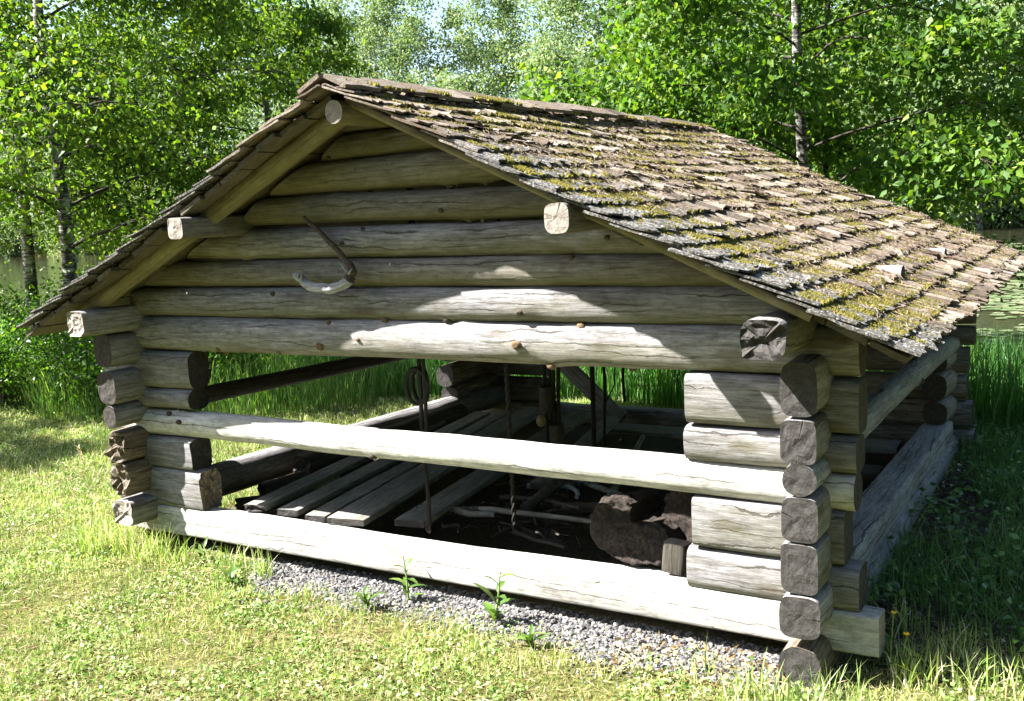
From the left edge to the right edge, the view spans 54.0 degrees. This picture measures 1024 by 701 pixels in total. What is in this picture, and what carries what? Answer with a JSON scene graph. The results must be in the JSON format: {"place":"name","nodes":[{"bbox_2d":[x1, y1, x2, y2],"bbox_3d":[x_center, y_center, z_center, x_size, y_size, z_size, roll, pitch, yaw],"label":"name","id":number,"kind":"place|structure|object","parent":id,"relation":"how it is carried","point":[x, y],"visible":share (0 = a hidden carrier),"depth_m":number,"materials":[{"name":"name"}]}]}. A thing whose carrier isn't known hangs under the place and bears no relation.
{"place":"outdoors","nodes":[
{"label":"outdoors","id":0,"kind":"place"},
{"bbox_2d":[0,334,426,422],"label":"tall grass","id":1,"kind":"structure","parent":0,"point":[323,388],"depth_m":11.03,"materials":[{"name":"green plant"}]},
{"bbox_2d":[0,0,1003,207],"label":"sky","id":2,"kind":"structure","parent":0,"point":[437,12],"materials":[{"name":"white"}]},
{"bbox_2d":[0,211,1023,700],"bbox_3d":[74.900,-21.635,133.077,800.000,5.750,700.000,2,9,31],"label":"ground","id":3,"kind":"structure","parent":0,"point":[480,535],"depth_m":5.12,"materials":[{"name":"green plant"}]},
{"bbox_2d":[0,302,59,408],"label":"shrub","id":4,"kind":"object","parent":3,"relation":"on","point":[6,373],"visible":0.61,"depth_m":11.77,"materials":[{"name":"green plant"}]},
{"bbox_2d":[32,472,52,531],"bbox_3d":[-3.227,1.039,6.942,0.229,0.391,0.037,4,11,41],"label":"grass stalk","id":5,"kind":"object","parent":3,"relation":"on","point":[37,477],"depth_m":6.93,"materials":[{"name":"plant"}]},
{"bbox_2d":[0,264,87,355],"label":"shrub","id":6,"kind":"object","parent":3,"relation":"on","point":[19,301],"visible":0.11,"depth_m":13.45,"materials":[{"name":"green plant"}]},
{"bbox_2d":[3,279,101,403],"bbox_3d":[-4.936,-0.084,11.630,1.627,1.559,1.949,-10,11,-41],"label":"shrub","id":7,"kind":"object","parent":3,"relation":"on","point":[57,345],"visible":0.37,"depth_m":11.48,"materials":[{"name":"green plant"}]},
{"bbox_2d":[33,334,113,419],"bbox_3d":[-4.368,0.206,11.215,1.466,1.092,1.745,2,9,31],"label":"shrub","id":8,"kind":"object","parent":3,"relation":"on","point":[92,371],"visible":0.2,"depth_m":10.87,"materials":[{"name":"green plant"}]},
{"bbox_2d":[70,487,79,534],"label":"grass stalk","id":9,"kind":"object","parent":3,"relation":"on","point":[73,492],"depth_m":6.71,"materials":[{"name":"beige plant"}]},
{"bbox_2d":[75,445,93,527],"bbox_3d":[-2.946,0.933,6.954,0.172,0.567,0.037,5,11,44],"label":"grass stalk","id":10,"kind":"object","parent":3,"relation":"on","point":[81,456],"depth_m":6.93,"materials":[{"name":"plant"}]},
{"bbox_2d":[0,0,231,314],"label":"birch tree","id":11,"kind":"object","parent":3,"relation":"on","point":[28,258],"visible":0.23,"depth_m":15.74,"materials":[{"name":"green plant"}]},
{"bbox_2d":[0,0,353,354],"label":"birch tree","id":12,"kind":"object","parent":3,"relation":"on","point":[95,91],"visible":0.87,"depth_m":11.85,"materials":[{"name":"green plant"}]},
{"bbox_2d":[186,536,217,561],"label":"weed","id":13,"kind":"object","parent":3,"relation":"on","point":[199,551],"visible":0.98,"depth_m":6.12,"materials":[{"name":"green plant"}]},
{"bbox_2d":[215,564,246,585],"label":"weed","id":14,"kind":"object","parent":3,"relation":"on","point":[232,572],"visible":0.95,"depth_m":5.69,"materials":[{"name":"green plant"}]},
{"bbox_2d":[203,351,270,400],"bbox_3d":[-3.474,0.023,11.588,1.420,1.231,1.503,-7,9,-27],"label":"shrub","id":15,"kind":"object","parent":3,"relation":"on","point":[218,354],"visible":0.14,"depth_m":11.38,"materials":[{"name":"green plant"}]},
{"bbox_2d":[128,0,382,240],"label":"alder tree","id":16,"kind":"object","parent":3,"relation":"on","point":[308,23],"visible":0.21,"depth_m":16.50,"materials":[{"name":"green plant"}]},
{"bbox_2d":[274,6,332,111],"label":"aspen tree","id":17,"kind":"object","parent":3,"relation":"on","point":[312,42],"visible":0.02,"depth_m":77.83,"materials":[{"name":"green plant"}]},
{"bbox_2d":[353,586,383,607],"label":"weed","id":18,"kind":"object","parent":3,"relation":"on","point":[365,597],"visible":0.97,"depth_m":5.24,"materials":[{"name":"green plant"}]},
{"bbox_2d":[344,23,422,85],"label":"birch tree","id":19,"kind":"object","parent":3,"relation":"on","point":[373,34],"visible":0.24,"depth_m":75.61,"materials":[{"name":"green plant"}]},
{"bbox_2d":[390,556,426,600],"bbox_3d":[-0.557,1.218,5.319,0.210,0.261,0.166,2,9,31],"label":"weed","id":20,"kind":"object","parent":3,"relation":"on","point":[405,585],"visible":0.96,"depth_m":5.32,"materials":[{"name":"green plant"}]},
{"bbox_2d":[407,65,473,90],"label":"willow tree","id":21,"kind":"object","parent":3,"relation":"on","point":[446,86],"visible":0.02,"depth_m":71.26,"materials":[{"name":"green plant"}]},
{"bbox_2d":[450,506,495,517],"bbox_3d":[-0.325,0.952,6.059,0.552,0.063,0.099,4,11,41],"label":"stick","id":22,"kind":"object","parent":3,"relation":"on","point":[460,511],"visible":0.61,"depth_m":5.93,"materials":[{"name":"grey wood"}]},
{"bbox_2d":[472,571,514,622],"bbox_3d":[-0.102,1.234,4.969,0.222,0.281,0.207,2,9,31],"label":"weed","id":23,"kind":"object","parent":3,"relation":"on","point":[491,610],"visible":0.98,"depth_m":4.99,"materials":[{"name":"green plant"}]},
{"bbox_2d":[0,0,1023,257],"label":"forest","id":24,"kind":"object","parent":3,"relation":"on","point":[470,56],"visible":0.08,"depth_m":87.77,"materials":[{"name":"green plant"}]},
{"bbox_2d":[0,399,1023,700],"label":"clover","id":25,"kind":"object","parent":3,"relation":"on","point":[220,679],"visible":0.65,"depth_m":4.66,"materials":[{"name":"green plant"}]},
{"bbox_2d":[0,313,1023,437],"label":"reeds","id":26,"kind":"object","parent":3,"relation":"on","point":[996,385],"visible":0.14,"depth_m":10.06,"materials":[{"name":"green plant"}]},
{"bbox_2d":[16,73,1023,657],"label":"log shelter","id":27,"kind":"object","parent":3,"relation":"on","point":[762,297],"visible":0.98,"depth_m":5.13,"materials":[{"name":"grey wood"}]},
{"bbox_2d":[234,488,341,511],"bbox_3d":[-1.515,1.009,6.824,0.717,0.107,0.103,-5,8,-13],"label":"loose log","id":28,"kind":"object","parent":27,"relation":"on","point":[241,502],"visible":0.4,"depth_m":6.75,"materials":[{"name":"wood"}]},
{"bbox_2d":[257,471,336,494],"bbox_3d":[-1.416,0.895,7.170,0.127,0.129,0.900,4,10,40],"label":"loose log","id":29,"kind":"object","parent":27,"relation":"on","point":[267,487],"visible":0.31,"depth_m":6.88,"materials":[{"name":"wood"}]},
{"bbox_2d":[292,216,356,293],"bbox_3d":[-1.000,-0.510,5.344,0.436,0.421,0.091,2,9,31],"label":"crooked hook","id":30,"kind":"object","parent":27,"relation":"hanging from","point":[346,281],"visible":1,"depth_m":5.32,"materials":[{"name":"grey wood"}]},
{"bbox_2d":[245,420,445,511],"bbox_3d":[-1.057,0.764,7.447,0.152,0.041,2.849,0,8,22],"label":"floor plank","id":31,"kind":"object","parent":27,"relation":"on","point":[277,497],"visible":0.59,"depth_m":6.65,"materials":[{"name":"grey wood"}]},
{"bbox_2d":[337,460,374,477],"bbox_3d":[-1.044,0.833,7.241,0.050,0.056,0.514,4,11,42],"label":"billet","id":32,"kind":"object","parent":27,"relation":"on","point":[352,470],"visible":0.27,"depth_m":7.12,"materials":[{"name":"grey wood"}]},
{"bbox_2d":[292,403,466,474],"bbox_3d":[-0.968,0.679,7.941,0.178,0.180,2.061,2,8,30],"label":"loose log","id":33,"kind":"object","parent":27,"relation":"on","point":[308,462],"visible":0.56,"depth_m":7.96,"materials":[{"name":"wood"}]},
{"bbox_2d":[277,411,489,516],"bbox_3d":[-0.807,0.767,7.446,0.152,0.042,2.997,0,8,22],"label":"floor plank","id":34,"kind":"object","parent":27,"relation":"on","point":[320,496],"visible":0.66,"depth_m":6.71,"materials":[{"name":"grey wood"}]},
{"bbox_2d":[305,411,511,522],"bbox_3d":[-0.618,0.775,7.391,0.142,0.042,3.105,0,8,21],"label":"floor plank","id":35,"kind":"object","parent":27,"relation":"on","point":[321,514],"visible":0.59,"depth_m":6.60,"materials":[{"name":"grey wood"}]},
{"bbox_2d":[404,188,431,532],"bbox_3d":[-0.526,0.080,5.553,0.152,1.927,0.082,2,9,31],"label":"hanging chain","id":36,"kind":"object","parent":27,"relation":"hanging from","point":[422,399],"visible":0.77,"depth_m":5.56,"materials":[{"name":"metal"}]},
{"bbox_2d":[327,407,542,526],"bbox_3d":[-0.383,0.754,7.315,0.252,0.042,3.289,0,8,21],"label":"floor plank","id":37,"kind":"object","parent":27,"relation":"on","point":[376,504],"visible":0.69,"depth_m":6.43,"materials":[{"name":"grey wood"}]},
{"bbox_2d":[441,519,460,532],"bbox_3d":[-0.342,0.998,5.729,0.091,0.023,0.244,-10,10,-40],"label":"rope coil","id":38,"kind":"object","parent":27,"relation":"on","point":[451,525],"visible":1,"depth_m":5.73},
{"bbox_2d":[394,410,590,527],"bbox_3d":[0.023,0.757,7.175,0.191,0.041,3.192,1,8,23],"label":"floor plank","id":39,"kind":"object","parent":27,"relation":"on","point":[447,499],"visible":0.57,"depth_m":6.32,"materials":[{"name":"grey wood"}]},
{"bbox_2d":[497,219,566,548],"bbox_3d":[0.113,0.128,5.314,0.095,1.826,0.401,-10,11,-43],"label":"hanging chain","id":40,"kind":"object","parent":27,"relation":"hanging from","point":[545,540],"visible":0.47,"depth_m":5.46,"materials":[{"name":"metal"}]},
{"bbox_2d":[536,364,565,491],"bbox_3d":[0.228,0.235,6.197,0.178,1.312,0.114,-3,8,2],"label":"pulley tackle","id":41,"kind":"object","parent":27,"relation":"hanging from","point":[549,398],"visible":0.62,"depth_m":6.19,"materials":[{"name":"wood"}]},
{"bbox_2d":[530,416,619,488],"bbox_3d":[0.508,0.716,7.405,0.131,0.042,2.108,0,8,19],"label":"floor plank","id":42,"kind":"object","parent":27,"relation":"attached to","point":[538,482],"visible":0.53,"depth_m":7.62,"materials":[{"name":"grey wood"}]},
{"bbox_2d":[589,366,595,446],"bbox_3d":[0.512,-0.325,6.662,0.052,2.120,0.044,2,9,31],"label":"hanging rope","id":43,"kind":"object","parent":27,"relation":"hanging from","point":[593,406],"visible":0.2,"depth_m":6.75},
{"bbox_2d":[560,366,626,422],"bbox_3d":[0.605,0.248,9.165,1.130,0.150,0.051,45,29,20],"label":"leaning board","id":44,"kind":"object","parent":27,"relation":"on","point":[578,377],"visible":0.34,"depth_m":9.09,"materials":[{"name":"grey wood"}]},
{"bbox_2d":[602,367,615,447],"bbox_3d":[0.625,-0.350,6.731,0.117,2.101,0.038,2,9,31],"label":"hanging rope","id":45,"kind":"object","parent":27,"relation":"hanging from","point":[604,405],"visible":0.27,"depth_m":6.84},
{"bbox_2d":[621,368,625,401],"bbox_3d":[0.747,-0.535,6.958,0.029,1.811,0.037,2,9,31],"label":"hanging rope","id":46,"kind":"object","parent":27,"relation":"hanging from","point":[623,384],"visible":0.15,"depth_m":7.06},
{"bbox_2d":[590,487,684,565],"bbox_3d":[0.674,0.886,5.135,0.484,0.323,0.410,2,9,31],"label":"split stump","id":47,"kind":"object","parent":27,"relation":"on","point":[634,528],"visible":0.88,"depth_m":5.05,"materials":[{"name":"brown wood"}]},
{"bbox_2d":[662,490,696,543],"bbox_3d":[0.951,0.853,5.114,0.261,0.380,0.403,4,11,42],"label":"stump","id":48,"kind":"object","parent":27,"relation":"on","point":[677,508],"visible":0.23,"depth_m":5.01,"materials":[{"name":"brown wood"}]},
{"bbox_2d":[596,444,883,480],"bbox_3d":[1.495,0.808,7.381,2.309,0.050,0.261,2,9,29],"label":"floor board","id":49,"kind":"object","parent":27,"relation":"attached to","point":[869,472],"visible":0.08,"depth_m":6.95,"materials":[{"name":"grey wood"}]},
{"bbox_2d":[606,423,901,453],"bbox_3d":[1.828,0.684,7.926,2.309,0.051,0.262,2,9,29],"label":"floor board","id":50,"kind":"object","parent":27,"relation":"attached to","point":[882,446],"visible":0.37,"depth_m":8.14,"materials":[{"name":"grey wood"}]},
{"bbox_2d":[512,624,549,647],"bbox_3d":[0.093,1.348,4.684,0.160,0.117,0.154,-6,9,-21],"label":"weed","id":51,"kind":"object","parent":3,"relation":"on","point":[529,636],"visible":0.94,"depth_m":4.68,"materials":[{"name":"green plant"}]},
{"bbox_2d":[509,35,594,99],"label":"willow tree","id":52,"kind":"object","parent":3,"relation":"on","point":[559,67],"visible":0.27,"depth_m":67.43,"materials":[{"name":"green plant"}]},
{"bbox_2d":[445,479,670,547],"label":"litter","id":53,"kind":"object","parent":3,"relation":"on","point":[554,533],"visible":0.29,"depth_m":5.95,"materials":[{"name":"brown wood"}]},
{"bbox_2d":[450,506,590,523],"bbox_3d":[0.075,0.967,5.861,1.053,0.076,0.057,2,9,31],"label":"stick","id":54,"kind":"object","parent":53,"relation":"on","point":[529,513],"visible":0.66,"depth_m":5.84,"materials":[{"name":"grey wood"}]},
{"bbox_2d":[499,494,581,509],"bbox_3d":[0.177,0.921,6.114,0.070,0.083,0.677,-11,11,-44],"label":"stick","id":55,"kind":"object","parent":53,"relation":"on","point":[545,500],"visible":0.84,"depth_m":6.08,"materials":[{"name":"grey wood"}]},
{"bbox_2d":[541,485,579,506],"bbox_3d":[0.281,0.894,6.207,0.284,0.086,0.226,2,9,31],"label":"wooden hoop","id":56,"kind":"object","parent":53,"relation":"on","point":[576,491],"visible":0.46,"depth_m":6.18,"materials":[{"name":"grey wood"}]},
{"bbox_2d":[526,480,621,494],"bbox_3d":[0.511,0.881,6.195,0.199,0.092,1.060,-10,11,-42],"label":"stick","id":57,"kind":"object","parent":53,"relation":"on","point":[598,487],"visible":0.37,"depth_m":6.30,"materials":[{"name":"grey wood"}]},
{"bbox_2d":[520,479,571,510],"bbox_3d":[0.268,0.865,6.241,0.072,0.158,0.617,4,11,41],"label":"stick","id":58,"kind":"object","parent":57,"relation":"on","point":[534,501],"visible":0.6,"depth_m":6.12,"materials":[{"name":"wood"}]},
{"bbox_2d":[561,502,598,514],"bbox_3d":[0.530,0.941,5.888,0.514,0.094,0.122,2,9,31],"label":"stick","id":59,"kind":"object","parent":53,"relation":"on","point":[588,507],"visible":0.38,"depth_m":5.93,"materials":[{"name":"wood"}]},
{"bbox_2d":[607,435,644,496],"bbox_3d":[0.743,0.810,6.658,0.053,0.084,1.980,-1,8,15],"label":"stick","id":60,"kind":"object","parent":53,"relation":"on","point":[637,448],"visible":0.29,"depth_m":7.15,"materials":[{"name":"grey wood"}]},
{"bbox_2d":[613,0,701,119],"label":"birch tree","id":61,"kind":"object","parent":3,"relation":"on","point":[664,54],"visible":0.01,"depth_m":62.66,"materials":[{"name":"green plant"}]},
{"bbox_2d":[662,538,690,575],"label":"wood block","id":62,"kind":"structure","parent":3,"relation":"on","point":[674,556],"depth_m":4.80,"materials":[{"name":"wood"}]},
{"bbox_2d":[493,0,1023,312],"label":"birch tree","id":63,"kind":"object","parent":3,"relation":"on","point":[930,52],"visible":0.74,"depth_m":10.62,"materials":[{"name":"green plant"}]},
{"bbox_2d":[778,634,844,687],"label":"support block","id":64,"kind":"structure","parent":3,"relation":"on","point":[818,653],"depth_m":4.19,"materials":[{"name":"grey wood"}]},
{"bbox_2d":[677,0,1023,293],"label":"birch tree","id":65,"kind":"object","parent":3,"relation":"on","point":[817,36],"visible":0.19,"depth_m":12.82,"materials":[{"name":"green plant"}]},
{"bbox_2d":[881,611,905,667],"bbox_3d":[1.620,1.237,4.266,0.115,0.278,0.131,2,9,31],"label":"buttercup","id":66,"kind":"object","parent":3,"relation":"on","point":[888,641],"visible":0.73,"depth_m":4.28,"materials":[{"name":"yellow plant"}]},
{"bbox_2d":[890,632,919,678],"bbox_3d":[1.642,1.277,4.189,0.115,0.218,0.131,2,9,31],"label":"buttercup","id":67,"kind":"object","parent":3,"relation":"on","point":[898,647],"visible":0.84,"depth_m":4.20,"materials":[{"name":"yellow plant"}]},
{"bbox_2d":[851,82,1000,227],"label":"willow tree","id":68,"kind":"object","parent":3,"relation":"on","point":[954,217],"visible":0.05,"depth_m":54.84,"materials":[{"name":"green plant"}]},
{"bbox_2d":[866,410,1023,667],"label":"undergrowth","id":69,"kind":"object","parent":3,"relation":"on","point":[1011,469],"visible":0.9,"depth_m":5.39,"materials":[{"name":"green plant"}]},
{"bbox_2d":[871,430,1023,681],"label":"leaf litter","id":70,"kind":"object","parent":3,"relation":"on","point":[943,542],"visible":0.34,"depth_m":5.33,"materials":[{"name":"plant"}]},
{"bbox_2d":[946,0,1023,229],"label":"birch tree","id":71,"kind":"object","parent":3,"relation":"on","point":[1008,26],"visible":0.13,"depth_m":54.12,"materials":[{"name":"green plant"}]},
{"bbox_2d":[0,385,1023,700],"bbox_3d":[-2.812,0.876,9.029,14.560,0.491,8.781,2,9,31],"label":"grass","id":72,"kind":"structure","parent":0,"point":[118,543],"depth_m":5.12,"materials":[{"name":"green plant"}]},
{"bbox_2d":[0,226,1023,358],"bbox_3d":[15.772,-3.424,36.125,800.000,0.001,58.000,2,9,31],"label":"water","id":73,"kind":"structure","parent":0,"point":[14,265],"depth_m":47.98,"materials":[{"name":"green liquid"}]},
{"bbox_2d":[963,243,1023,352],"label":"lily pads","id":74,"kind":"object","parent":73,"relation":"on","point":[1005,306],"visible":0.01,"depth_m":20.31,"materials":[{"name":"green plant"}]},
{"bbox_2d":[229,552,815,700],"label":"gravel","id":75,"kind":"structure","parent":0,"point":[413,602],"depth_m":4.99,"materials":[{"name":"grey gravel"}]}
]}

